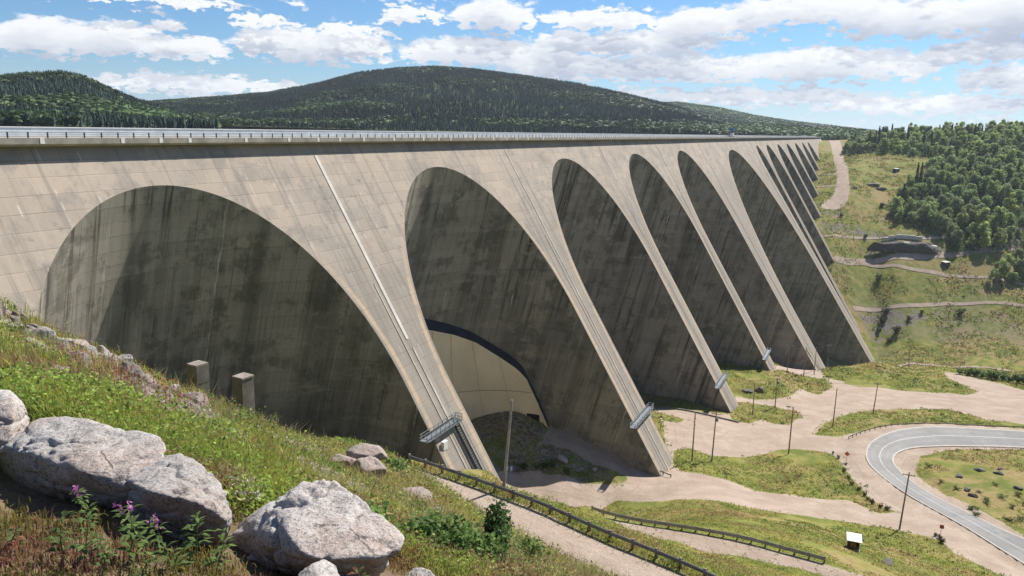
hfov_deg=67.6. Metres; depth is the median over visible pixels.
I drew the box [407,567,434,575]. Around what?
boulder
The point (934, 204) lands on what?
deciduous tree
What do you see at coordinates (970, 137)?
deciduous tree
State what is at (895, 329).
bush
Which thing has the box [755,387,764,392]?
rock
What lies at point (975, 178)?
deciduous tree
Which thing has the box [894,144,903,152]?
deciduous tree
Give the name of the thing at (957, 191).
deciduous tree
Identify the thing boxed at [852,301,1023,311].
gravel track
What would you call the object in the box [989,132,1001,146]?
deciduous tree
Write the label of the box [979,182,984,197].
spruce tree
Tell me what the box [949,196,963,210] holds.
deciduous tree
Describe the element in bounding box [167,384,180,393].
stone
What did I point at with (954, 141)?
deciduous tree
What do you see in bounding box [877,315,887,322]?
bush
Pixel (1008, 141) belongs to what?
deciduous tree
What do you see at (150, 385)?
stone
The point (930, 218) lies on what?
deciduous tree
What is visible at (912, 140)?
deciduous tree
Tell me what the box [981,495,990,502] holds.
bush
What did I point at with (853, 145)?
deciduous tree
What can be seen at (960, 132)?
deciduous tree
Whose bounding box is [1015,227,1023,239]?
deciduous tree
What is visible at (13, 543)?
fireweed plant
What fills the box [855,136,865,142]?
deciduous tree
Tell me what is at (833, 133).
forest
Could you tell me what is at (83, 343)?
boulder
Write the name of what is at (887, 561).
rock
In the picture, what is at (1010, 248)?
gravel track
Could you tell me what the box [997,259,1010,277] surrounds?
deciduous tree
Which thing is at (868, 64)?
sky
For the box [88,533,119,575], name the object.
fireweed plant
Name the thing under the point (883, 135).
deciduous tree
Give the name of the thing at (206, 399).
stone
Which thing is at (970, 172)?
deciduous tree
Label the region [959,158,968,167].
deciduous tree
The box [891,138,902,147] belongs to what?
deciduous tree
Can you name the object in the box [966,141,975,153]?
deciduous tree
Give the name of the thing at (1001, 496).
bush
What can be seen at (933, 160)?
deciduous tree
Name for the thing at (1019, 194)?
deciduous tree
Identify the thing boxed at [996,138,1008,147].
deciduous tree
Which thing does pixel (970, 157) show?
deciduous tree
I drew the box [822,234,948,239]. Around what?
gravel track
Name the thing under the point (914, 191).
deciduous tree
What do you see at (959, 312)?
bush
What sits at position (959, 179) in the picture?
deciduous tree
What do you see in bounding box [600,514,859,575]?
gravel road
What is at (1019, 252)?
deciduous tree
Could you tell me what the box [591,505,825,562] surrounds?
guard rail
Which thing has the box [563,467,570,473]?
bush
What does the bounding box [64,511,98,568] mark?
fireweed plant
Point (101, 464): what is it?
boulder
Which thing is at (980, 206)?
deciduous tree
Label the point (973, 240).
deciduous tree
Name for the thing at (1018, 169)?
spruce tree
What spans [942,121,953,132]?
deciduous tree
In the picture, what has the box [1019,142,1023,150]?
deciduous tree
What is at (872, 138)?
deciduous tree
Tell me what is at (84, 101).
forest
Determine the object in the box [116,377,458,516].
wildflowers
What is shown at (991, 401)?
gravel yard
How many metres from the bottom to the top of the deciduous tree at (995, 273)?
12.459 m
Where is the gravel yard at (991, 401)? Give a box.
[498,365,1023,575]
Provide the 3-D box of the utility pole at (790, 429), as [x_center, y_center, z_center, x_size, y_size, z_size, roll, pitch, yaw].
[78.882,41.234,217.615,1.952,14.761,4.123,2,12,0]
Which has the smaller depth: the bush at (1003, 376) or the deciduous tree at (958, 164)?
the bush at (1003, 376)
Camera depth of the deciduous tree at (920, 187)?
797.98 m
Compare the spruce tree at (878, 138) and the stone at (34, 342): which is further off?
the spruce tree at (878, 138)
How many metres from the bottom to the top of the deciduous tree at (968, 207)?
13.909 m
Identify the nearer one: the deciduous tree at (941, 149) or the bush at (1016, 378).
the bush at (1016, 378)
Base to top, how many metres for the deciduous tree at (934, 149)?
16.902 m
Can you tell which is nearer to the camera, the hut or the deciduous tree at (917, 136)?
the hut
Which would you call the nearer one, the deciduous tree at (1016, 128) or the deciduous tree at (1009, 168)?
the deciduous tree at (1009, 168)
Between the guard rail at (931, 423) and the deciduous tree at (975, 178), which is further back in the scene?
the deciduous tree at (975, 178)
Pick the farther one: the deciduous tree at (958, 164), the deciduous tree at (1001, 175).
the deciduous tree at (958, 164)
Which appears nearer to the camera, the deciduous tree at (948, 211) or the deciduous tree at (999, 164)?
the deciduous tree at (948, 211)
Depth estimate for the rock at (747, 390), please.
290.11 m
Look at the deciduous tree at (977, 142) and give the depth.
906.29 m
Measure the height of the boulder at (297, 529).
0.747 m
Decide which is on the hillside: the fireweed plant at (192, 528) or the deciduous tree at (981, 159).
the fireweed plant at (192, 528)
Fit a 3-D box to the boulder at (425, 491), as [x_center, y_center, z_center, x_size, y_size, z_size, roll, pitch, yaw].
[-1.722,3.551,13.023,0.723,0.299,0.502,2,12,0]
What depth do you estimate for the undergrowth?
759.74 m
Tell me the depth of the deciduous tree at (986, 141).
898.78 m
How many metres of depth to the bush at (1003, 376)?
346.12 m
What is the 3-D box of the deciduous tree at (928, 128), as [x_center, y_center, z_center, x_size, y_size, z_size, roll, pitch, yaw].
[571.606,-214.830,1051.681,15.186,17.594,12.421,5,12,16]
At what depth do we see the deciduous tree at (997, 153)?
840.63 m
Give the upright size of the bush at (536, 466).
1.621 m
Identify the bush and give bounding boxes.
[366,493,397,521]
[381,455,412,474]
[396,508,450,545]
[412,508,483,560]
[447,524,477,532]
[465,521,509,566]
[473,494,516,560]
[509,534,550,562]
[518,462,527,468]
[533,463,539,469]
[540,462,547,467]
[546,458,558,467]
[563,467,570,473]
[874,273,881,280]
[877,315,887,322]
[883,306,891,313]
[891,326,901,331]
[955,308,966,314]
[956,367,966,373]
[962,369,972,375]
[965,367,984,376]
[977,369,989,377]
[979,369,997,378]
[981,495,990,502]
[996,371,1010,379]
[997,494,1008,498]
[1002,515,1018,521]
[1006,376,1014,381]
[1008,372,1023,382]
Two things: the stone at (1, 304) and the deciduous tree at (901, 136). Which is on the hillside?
the stone at (1, 304)
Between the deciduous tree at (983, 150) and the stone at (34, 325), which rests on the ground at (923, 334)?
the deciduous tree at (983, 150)
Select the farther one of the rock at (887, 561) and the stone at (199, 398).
the rock at (887, 561)
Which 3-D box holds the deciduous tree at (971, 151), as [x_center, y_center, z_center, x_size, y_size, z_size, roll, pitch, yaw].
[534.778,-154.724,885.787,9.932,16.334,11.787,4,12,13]
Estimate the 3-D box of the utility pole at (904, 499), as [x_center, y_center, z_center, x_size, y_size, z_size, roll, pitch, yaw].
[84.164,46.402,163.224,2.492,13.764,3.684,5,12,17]
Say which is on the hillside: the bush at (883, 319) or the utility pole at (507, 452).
the utility pole at (507, 452)
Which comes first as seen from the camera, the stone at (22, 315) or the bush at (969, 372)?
the stone at (22, 315)
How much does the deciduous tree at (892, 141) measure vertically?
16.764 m
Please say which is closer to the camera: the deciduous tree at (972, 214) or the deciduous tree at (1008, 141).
the deciduous tree at (972, 214)
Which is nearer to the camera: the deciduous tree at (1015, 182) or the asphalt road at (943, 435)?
the asphalt road at (943, 435)
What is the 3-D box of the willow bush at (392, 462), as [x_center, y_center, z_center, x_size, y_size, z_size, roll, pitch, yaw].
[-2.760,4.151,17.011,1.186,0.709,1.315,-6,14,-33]
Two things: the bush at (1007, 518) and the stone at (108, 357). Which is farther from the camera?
the bush at (1007, 518)
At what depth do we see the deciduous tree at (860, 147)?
1004.58 m
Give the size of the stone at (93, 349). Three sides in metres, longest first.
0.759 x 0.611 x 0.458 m
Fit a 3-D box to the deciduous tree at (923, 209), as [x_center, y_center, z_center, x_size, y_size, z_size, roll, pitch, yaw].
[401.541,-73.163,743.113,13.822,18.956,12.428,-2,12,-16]
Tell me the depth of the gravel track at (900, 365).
564.72 m
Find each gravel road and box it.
[406,464,686,575]
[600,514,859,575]
[821,140,849,209]
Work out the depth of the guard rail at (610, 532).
60.38 m
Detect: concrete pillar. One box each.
[186,360,209,395]
[232,372,254,417]
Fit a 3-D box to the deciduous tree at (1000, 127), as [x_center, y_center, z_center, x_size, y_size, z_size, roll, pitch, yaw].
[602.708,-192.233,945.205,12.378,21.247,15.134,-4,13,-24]
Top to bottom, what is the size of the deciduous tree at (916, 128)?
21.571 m
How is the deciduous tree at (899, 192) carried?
on the ground at (923, 334)
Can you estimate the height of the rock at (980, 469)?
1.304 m
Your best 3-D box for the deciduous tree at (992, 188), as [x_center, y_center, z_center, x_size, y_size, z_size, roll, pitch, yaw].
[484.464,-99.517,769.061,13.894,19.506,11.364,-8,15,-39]
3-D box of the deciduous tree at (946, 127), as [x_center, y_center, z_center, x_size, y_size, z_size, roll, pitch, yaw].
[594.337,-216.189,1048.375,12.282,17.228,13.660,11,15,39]
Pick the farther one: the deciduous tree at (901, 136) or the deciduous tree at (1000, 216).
the deciduous tree at (901, 136)
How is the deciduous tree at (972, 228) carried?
on the ground at (923, 334)
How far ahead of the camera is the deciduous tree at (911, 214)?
738.02 m
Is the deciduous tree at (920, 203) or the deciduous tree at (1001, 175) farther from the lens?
the deciduous tree at (1001, 175)
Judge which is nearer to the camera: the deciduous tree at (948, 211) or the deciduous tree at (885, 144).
the deciduous tree at (948, 211)
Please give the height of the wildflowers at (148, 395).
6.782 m
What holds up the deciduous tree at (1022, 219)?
on the ground at (923, 334)
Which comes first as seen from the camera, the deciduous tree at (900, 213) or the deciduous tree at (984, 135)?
the deciduous tree at (900, 213)
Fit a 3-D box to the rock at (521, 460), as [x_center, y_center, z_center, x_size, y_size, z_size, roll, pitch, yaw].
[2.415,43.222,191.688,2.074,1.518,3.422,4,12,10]
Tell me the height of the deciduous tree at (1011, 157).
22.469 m
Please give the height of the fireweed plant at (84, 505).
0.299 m
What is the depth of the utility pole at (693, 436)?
204.82 m
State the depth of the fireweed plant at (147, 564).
3.62 m
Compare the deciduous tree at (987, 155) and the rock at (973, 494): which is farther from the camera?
the deciduous tree at (987, 155)
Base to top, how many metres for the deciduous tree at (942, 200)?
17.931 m
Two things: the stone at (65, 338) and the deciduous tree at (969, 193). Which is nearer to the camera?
the stone at (65, 338)
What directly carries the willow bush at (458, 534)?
on the hillside
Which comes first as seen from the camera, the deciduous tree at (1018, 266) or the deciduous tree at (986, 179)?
the deciduous tree at (1018, 266)
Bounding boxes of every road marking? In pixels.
[866,427,1023,562]
[879,436,1022,549]
[893,445,1023,538]
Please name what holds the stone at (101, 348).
on the hillside
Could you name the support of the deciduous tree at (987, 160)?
on the ground at (923, 334)
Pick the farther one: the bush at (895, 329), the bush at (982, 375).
the bush at (895, 329)
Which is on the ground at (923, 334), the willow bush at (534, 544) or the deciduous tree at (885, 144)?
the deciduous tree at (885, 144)
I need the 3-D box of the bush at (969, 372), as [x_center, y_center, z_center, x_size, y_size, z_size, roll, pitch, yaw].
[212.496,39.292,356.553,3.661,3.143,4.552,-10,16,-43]
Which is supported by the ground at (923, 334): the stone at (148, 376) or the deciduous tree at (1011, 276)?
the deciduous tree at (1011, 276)
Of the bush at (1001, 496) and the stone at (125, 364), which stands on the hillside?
the stone at (125, 364)
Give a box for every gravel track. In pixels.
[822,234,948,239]
[824,247,1003,264]
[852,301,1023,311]
[862,262,1023,284]
[880,362,1021,371]
[1004,227,1023,250]
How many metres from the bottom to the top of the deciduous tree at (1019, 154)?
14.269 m
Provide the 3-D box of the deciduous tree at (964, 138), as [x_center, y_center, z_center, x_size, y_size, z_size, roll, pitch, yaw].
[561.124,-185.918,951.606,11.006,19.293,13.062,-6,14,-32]
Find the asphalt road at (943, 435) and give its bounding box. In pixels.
[865,426,1023,563]
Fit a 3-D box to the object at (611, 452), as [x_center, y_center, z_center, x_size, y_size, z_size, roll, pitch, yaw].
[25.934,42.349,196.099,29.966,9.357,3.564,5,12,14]
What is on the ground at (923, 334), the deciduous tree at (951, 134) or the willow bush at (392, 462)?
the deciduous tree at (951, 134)
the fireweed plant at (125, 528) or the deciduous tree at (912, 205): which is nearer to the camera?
the fireweed plant at (125, 528)
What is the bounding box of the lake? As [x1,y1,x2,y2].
[18,126,434,131]
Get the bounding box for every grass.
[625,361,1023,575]
[812,152,1023,373]
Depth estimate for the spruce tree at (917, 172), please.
833.73 m
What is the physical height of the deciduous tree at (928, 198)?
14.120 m
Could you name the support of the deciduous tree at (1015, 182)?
on the ground at (923, 334)
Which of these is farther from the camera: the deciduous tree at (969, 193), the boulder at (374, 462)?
the deciduous tree at (969, 193)
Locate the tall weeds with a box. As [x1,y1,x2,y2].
[0,300,746,575]
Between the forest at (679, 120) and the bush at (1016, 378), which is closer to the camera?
the bush at (1016, 378)
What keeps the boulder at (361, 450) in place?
on the hillside
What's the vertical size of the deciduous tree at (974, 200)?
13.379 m
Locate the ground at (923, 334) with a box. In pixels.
[391,138,1023,575]
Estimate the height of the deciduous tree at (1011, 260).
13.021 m
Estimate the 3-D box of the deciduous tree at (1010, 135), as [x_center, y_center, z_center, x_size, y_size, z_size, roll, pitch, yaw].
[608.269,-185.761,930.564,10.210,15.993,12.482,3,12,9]
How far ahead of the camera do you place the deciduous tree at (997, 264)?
679.03 m
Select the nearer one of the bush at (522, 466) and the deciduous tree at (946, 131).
the bush at (522, 466)
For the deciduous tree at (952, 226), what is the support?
on the ground at (923, 334)
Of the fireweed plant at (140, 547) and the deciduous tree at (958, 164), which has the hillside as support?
the fireweed plant at (140, 547)
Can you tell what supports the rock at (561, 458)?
on the ground at (923, 334)
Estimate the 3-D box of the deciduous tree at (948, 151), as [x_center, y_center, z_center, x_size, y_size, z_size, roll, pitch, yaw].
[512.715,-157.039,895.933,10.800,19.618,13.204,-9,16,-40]
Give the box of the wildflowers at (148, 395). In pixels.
[19,334,211,427]
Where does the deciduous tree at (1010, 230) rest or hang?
on the ground at (923, 334)
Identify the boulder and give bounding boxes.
[0,390,29,452]
[0,416,165,509]
[67,338,90,349]
[127,453,231,545]
[226,479,403,575]
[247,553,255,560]
[298,559,339,575]
[331,454,355,468]
[346,443,387,459]
[351,456,386,478]
[399,486,431,500]
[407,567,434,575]
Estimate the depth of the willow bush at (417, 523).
6.48 m
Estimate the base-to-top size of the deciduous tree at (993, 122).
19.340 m
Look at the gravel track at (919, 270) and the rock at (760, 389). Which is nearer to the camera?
the rock at (760, 389)
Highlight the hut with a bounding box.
[941,261,949,265]
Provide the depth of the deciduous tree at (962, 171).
839.57 m
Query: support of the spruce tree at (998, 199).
on the ground at (923, 334)
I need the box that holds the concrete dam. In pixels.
[0,126,874,482]
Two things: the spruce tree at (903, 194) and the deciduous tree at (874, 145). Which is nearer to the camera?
the spruce tree at (903, 194)
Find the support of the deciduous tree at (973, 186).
on the ground at (923, 334)
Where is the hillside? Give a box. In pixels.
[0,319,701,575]
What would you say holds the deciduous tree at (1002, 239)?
on the ground at (923, 334)
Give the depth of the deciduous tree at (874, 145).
990.70 m
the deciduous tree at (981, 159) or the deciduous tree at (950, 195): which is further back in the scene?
the deciduous tree at (981, 159)
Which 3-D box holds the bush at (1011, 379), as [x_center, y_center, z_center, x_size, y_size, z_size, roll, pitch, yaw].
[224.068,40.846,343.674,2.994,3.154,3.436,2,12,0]
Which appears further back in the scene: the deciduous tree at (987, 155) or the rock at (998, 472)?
the deciduous tree at (987, 155)
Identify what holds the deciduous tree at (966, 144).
on the ground at (923, 334)
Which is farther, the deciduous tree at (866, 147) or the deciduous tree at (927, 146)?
the deciduous tree at (866, 147)
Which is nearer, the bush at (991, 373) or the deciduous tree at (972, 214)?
the bush at (991, 373)
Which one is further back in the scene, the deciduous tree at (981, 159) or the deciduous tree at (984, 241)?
the deciduous tree at (981, 159)
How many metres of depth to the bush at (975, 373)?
355.23 m
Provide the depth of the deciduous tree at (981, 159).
858.93 m
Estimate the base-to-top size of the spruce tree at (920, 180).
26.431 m
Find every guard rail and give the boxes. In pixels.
[408,453,716,575]
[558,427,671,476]
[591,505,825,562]
[848,423,1023,438]
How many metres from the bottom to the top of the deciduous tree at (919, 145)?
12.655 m
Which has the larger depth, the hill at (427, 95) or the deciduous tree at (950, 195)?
the hill at (427, 95)
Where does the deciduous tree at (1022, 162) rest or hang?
on the ground at (923, 334)
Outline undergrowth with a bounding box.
[841,132,1023,252]
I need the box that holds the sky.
[0,0,1023,132]
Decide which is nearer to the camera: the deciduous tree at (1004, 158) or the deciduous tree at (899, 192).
the deciduous tree at (899, 192)
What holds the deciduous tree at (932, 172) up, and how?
on the ground at (923, 334)
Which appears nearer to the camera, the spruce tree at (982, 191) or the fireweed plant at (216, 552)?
the fireweed plant at (216, 552)
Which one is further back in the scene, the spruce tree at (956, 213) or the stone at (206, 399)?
the spruce tree at (956, 213)
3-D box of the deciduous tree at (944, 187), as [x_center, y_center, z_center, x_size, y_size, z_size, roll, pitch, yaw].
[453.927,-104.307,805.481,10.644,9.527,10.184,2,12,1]
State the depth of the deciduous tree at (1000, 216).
720.93 m
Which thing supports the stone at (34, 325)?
on the hillside
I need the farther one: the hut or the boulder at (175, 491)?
the hut
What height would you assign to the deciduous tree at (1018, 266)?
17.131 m
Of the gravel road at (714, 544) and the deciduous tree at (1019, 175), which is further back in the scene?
the deciduous tree at (1019, 175)
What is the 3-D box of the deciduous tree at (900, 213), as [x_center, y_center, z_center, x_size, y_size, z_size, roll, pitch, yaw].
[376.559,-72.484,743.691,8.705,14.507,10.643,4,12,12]
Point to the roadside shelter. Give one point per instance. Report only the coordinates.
(854, 540)
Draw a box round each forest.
[0,69,221,128]
[149,65,789,135]
[664,101,871,129]
[726,123,890,139]
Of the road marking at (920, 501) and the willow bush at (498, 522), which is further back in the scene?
the road marking at (920, 501)
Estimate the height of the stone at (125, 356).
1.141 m
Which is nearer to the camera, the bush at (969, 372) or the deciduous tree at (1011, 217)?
the bush at (969, 372)
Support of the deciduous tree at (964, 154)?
on the ground at (923, 334)
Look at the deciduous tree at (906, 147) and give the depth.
949.48 m
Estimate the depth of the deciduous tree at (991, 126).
1003.90 m
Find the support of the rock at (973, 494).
on the ground at (923, 334)
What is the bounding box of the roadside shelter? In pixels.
[846,532,861,552]
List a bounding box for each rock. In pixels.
[517,457,524,463]
[557,454,567,462]
[574,467,583,471]
[741,389,752,392]
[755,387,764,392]
[868,183,881,185]
[882,558,892,565]
[955,472,962,478]
[968,492,977,497]
[973,468,985,471]
[993,471,1003,474]
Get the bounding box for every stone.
[0,301,8,310]
[6,315,21,322]
[11,311,26,323]
[22,337,49,352]
[26,323,37,327]
[26,326,55,340]
[55,337,73,344]
[55,339,69,352]
[67,350,90,369]
[81,346,97,355]
[97,345,109,352]
[102,355,117,364]
[116,361,135,373]
[118,354,132,361]
[128,365,142,381]
[138,384,162,393]
[141,373,157,383]
[141,387,156,398]
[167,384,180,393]
[183,391,203,406]
[199,392,208,407]
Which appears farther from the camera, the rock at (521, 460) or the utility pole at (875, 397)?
the utility pole at (875, 397)
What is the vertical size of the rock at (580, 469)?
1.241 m
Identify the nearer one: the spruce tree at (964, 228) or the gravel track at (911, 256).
the gravel track at (911, 256)
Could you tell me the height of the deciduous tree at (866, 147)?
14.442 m
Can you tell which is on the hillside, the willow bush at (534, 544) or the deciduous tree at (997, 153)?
the willow bush at (534, 544)
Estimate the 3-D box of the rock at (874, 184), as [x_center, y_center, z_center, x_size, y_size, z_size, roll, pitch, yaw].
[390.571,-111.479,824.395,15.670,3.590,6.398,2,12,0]
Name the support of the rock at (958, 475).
on the ground at (923, 334)
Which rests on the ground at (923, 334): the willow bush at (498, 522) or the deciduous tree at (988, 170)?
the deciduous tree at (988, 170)
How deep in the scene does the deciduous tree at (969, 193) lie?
782.53 m
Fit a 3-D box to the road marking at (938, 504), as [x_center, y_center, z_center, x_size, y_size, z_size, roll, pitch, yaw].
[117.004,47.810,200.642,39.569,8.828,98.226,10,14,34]
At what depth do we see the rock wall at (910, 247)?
695.69 m
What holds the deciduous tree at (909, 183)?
on the ground at (923, 334)
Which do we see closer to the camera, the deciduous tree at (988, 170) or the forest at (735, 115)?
the deciduous tree at (988, 170)
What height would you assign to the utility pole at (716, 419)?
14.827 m
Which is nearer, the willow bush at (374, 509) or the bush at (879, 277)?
the willow bush at (374, 509)
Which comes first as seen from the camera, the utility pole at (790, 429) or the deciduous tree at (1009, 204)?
the utility pole at (790, 429)
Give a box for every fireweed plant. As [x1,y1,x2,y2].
[5,525,24,554]
[42,510,75,562]
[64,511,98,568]
[69,485,99,527]
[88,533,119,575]
[110,503,154,558]
[115,500,149,564]
[132,555,157,575]
[142,513,191,575]
[179,511,214,564]
[200,527,235,570]
[347,566,368,575]
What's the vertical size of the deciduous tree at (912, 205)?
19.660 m
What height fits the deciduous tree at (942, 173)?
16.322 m
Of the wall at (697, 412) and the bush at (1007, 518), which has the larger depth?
the wall at (697, 412)
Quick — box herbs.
[0,293,745,575]
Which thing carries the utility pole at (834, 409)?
on the ground at (923, 334)
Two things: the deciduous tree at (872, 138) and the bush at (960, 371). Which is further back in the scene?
the deciduous tree at (872, 138)
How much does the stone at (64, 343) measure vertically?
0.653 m
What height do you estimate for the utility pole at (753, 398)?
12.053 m
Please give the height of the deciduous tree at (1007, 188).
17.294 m
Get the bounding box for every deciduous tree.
[842,142,849,152]
[849,142,858,153]
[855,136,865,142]
[856,143,864,152]
[864,141,870,151]
[865,132,873,142]
[869,143,878,151]
[879,138,890,152]
[880,132,886,139]
[881,126,889,131]
[887,139,894,150]
[888,129,897,138]
[890,195,904,211]
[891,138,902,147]
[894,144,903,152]
[894,206,903,219]
[895,186,909,199]
[898,132,906,140]
[902,173,914,189]
[903,141,909,151]
[903,197,916,213]
[906,136,917,147]
[906,210,918,222]
[907,187,917,199]
[909,148,917,154]
[910,125,919,135]
[910,131,922,145]
[913,142,923,150]
[913,182,927,194]
[914,200,927,212]
[916,203,933,220]
[922,144,931,154]
[923,125,932,134]
[923,168,939,181]
[923,211,940,227]
[925,157,937,169]
[925,177,934,189]
[925,196,935,201]
[926,201,938,211]
[927,165,939,175]
[929,184,941,196]
[930,142,938,154]
[930,155,944,165]
[933,129,944,143]
[933,161,945,170]
[933,169,945,183]
[936,194,949,209]
[936,214,951,230]
[937,145,946,157]
[938,136,949,145]
[940,207,952,221]
[941,124,950,130]
[941,184,948,192]
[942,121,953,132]
[943,128,950,136]
[944,146,954,158]
[944,171,957,189]
[944,192,953,205]
[945,164,956,174]
[946,155,956,165]
[946,222,959,232]
[947,129,955,138]
[947,135,961,150]
[949,184,964,199]
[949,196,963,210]
[949,229,963,246]
[953,175,966,188]
[955,158,963,167]
[955,208,969,226]
[956,129,967,139]
[957,123,965,135]
[957,149,967,159]
[957,167,966,178]
[958,131,967,145]
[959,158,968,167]
[961,189,977,200]
[961,203,972,212]
[962,133,975,142]
[962,141,971,149]
[964,124,974,133]
[964,153,975,166]
[965,183,977,189]
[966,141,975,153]
[966,222,979,235]
[966,233,976,245]
[967,167,974,180]
[967,205,979,221]
[968,172,982,185]
[969,147,978,156]
[969,196,980,205]
[971,161,981,171]
[972,140,982,146]
[972,156,984,163]
[974,142,983,154]
[975,164,985,175]
[975,207,991,227]
[976,203,986,210]
[976,221,991,236]
[978,231,990,248]
[979,143,990,156]
[979,175,993,188]
[980,138,990,143]
[980,195,993,207]
[981,133,989,139]
[981,157,992,164]
[982,164,994,175]
[984,124,993,132]
[984,152,993,158]
[985,120,996,127]
[986,143,1000,157]
[986,180,1000,197]
[988,268,1001,280]
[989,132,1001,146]
[989,158,1000,168]
[990,205,1009,228]
[990,227,1007,247]
[991,169,1006,182]
[993,124,1005,134]
[993,151,1003,158]
[994,162,1004,173]
[994,261,1000,268]
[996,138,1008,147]
[996,154,1009,164]
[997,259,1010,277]
[998,145,1010,153]
[998,183,1014,198]
[1001,163,1015,177]
[1002,192,1018,212]
[1003,212,1015,224]
[1003,226,1015,239]
[1003,253,1015,265]
[1005,271,1019,282]
[1006,138,1013,146]
[1007,129,1015,138]
[1007,148,1018,165]
[1008,177,1020,189]
[1011,248,1023,261]
[1012,172,1023,184]
[1012,189,1023,202]
[1013,126,1021,135]
[1013,130,1022,141]
[1013,259,1023,276]
[1015,150,1023,159]
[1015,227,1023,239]
[1016,158,1023,166]
[1018,215,1023,227]
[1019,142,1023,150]
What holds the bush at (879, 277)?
on the ground at (923, 334)
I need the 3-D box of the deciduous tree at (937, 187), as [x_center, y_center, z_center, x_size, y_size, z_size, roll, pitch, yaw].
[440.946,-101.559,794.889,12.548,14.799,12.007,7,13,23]
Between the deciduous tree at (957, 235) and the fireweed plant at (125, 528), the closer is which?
the fireweed plant at (125, 528)
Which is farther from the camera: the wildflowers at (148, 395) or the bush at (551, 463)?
the bush at (551, 463)
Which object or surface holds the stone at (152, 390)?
on the hillside
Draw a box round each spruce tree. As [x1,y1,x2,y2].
[877,129,880,143]
[900,184,905,207]
[906,125,909,139]
[914,162,919,180]
[918,162,922,182]
[930,131,932,145]
[953,206,957,217]
[963,222,966,236]
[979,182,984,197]
[995,191,1000,206]
[1016,160,1020,172]
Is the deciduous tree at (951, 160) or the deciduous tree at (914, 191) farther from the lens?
the deciduous tree at (951, 160)
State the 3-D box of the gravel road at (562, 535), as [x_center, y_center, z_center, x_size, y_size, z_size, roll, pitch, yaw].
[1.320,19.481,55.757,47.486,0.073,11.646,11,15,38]
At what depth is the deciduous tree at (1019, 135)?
911.31 m
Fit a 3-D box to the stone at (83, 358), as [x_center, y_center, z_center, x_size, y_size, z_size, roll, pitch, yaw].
[-9.088,1.607,16.058,0.524,0.648,0.385,-39,4,-26]
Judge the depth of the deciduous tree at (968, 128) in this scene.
997.88 m
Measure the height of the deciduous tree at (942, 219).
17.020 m
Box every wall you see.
[654,406,738,422]
[867,241,938,253]
[882,235,922,241]
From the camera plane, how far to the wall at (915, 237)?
713.78 m
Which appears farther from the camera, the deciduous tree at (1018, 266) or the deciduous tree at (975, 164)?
the deciduous tree at (975, 164)
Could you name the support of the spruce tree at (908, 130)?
on the ground at (923, 334)
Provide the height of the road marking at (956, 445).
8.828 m
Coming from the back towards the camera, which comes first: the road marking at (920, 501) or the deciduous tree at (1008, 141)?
the deciduous tree at (1008, 141)
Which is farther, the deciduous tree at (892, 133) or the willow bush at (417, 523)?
the deciduous tree at (892, 133)
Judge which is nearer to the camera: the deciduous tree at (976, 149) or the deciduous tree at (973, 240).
the deciduous tree at (973, 240)
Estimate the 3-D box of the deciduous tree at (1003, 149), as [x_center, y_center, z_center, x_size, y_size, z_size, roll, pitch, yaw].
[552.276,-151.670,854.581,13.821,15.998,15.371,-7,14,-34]
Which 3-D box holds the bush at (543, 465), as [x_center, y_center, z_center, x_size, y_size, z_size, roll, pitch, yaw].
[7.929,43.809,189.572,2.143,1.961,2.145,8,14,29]
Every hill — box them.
[0,81,139,127]
[193,70,667,133]
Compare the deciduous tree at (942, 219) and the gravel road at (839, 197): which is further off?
the gravel road at (839, 197)
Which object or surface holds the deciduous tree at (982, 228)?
on the ground at (923, 334)
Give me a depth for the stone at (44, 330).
23.46 m
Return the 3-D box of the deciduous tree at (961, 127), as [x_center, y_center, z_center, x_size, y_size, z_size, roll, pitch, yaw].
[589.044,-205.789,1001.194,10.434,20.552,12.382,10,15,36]
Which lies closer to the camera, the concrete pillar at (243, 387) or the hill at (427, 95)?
the concrete pillar at (243, 387)
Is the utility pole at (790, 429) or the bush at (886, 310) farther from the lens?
the bush at (886, 310)
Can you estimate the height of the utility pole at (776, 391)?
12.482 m
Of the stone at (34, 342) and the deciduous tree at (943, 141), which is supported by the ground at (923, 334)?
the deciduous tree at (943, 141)
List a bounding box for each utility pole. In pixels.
[502,400,512,491]
[691,411,695,460]
[711,411,720,461]
[752,383,754,413]
[774,378,780,407]
[786,406,793,453]
[832,390,836,426]
[872,383,881,413]
[899,472,914,529]
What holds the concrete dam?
on the ground at (923, 334)
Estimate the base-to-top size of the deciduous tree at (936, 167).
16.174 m
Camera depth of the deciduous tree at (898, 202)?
758.76 m
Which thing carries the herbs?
on the hillside
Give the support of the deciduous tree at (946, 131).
on the ground at (923, 334)
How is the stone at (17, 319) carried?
on the hillside
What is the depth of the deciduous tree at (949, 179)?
815.35 m

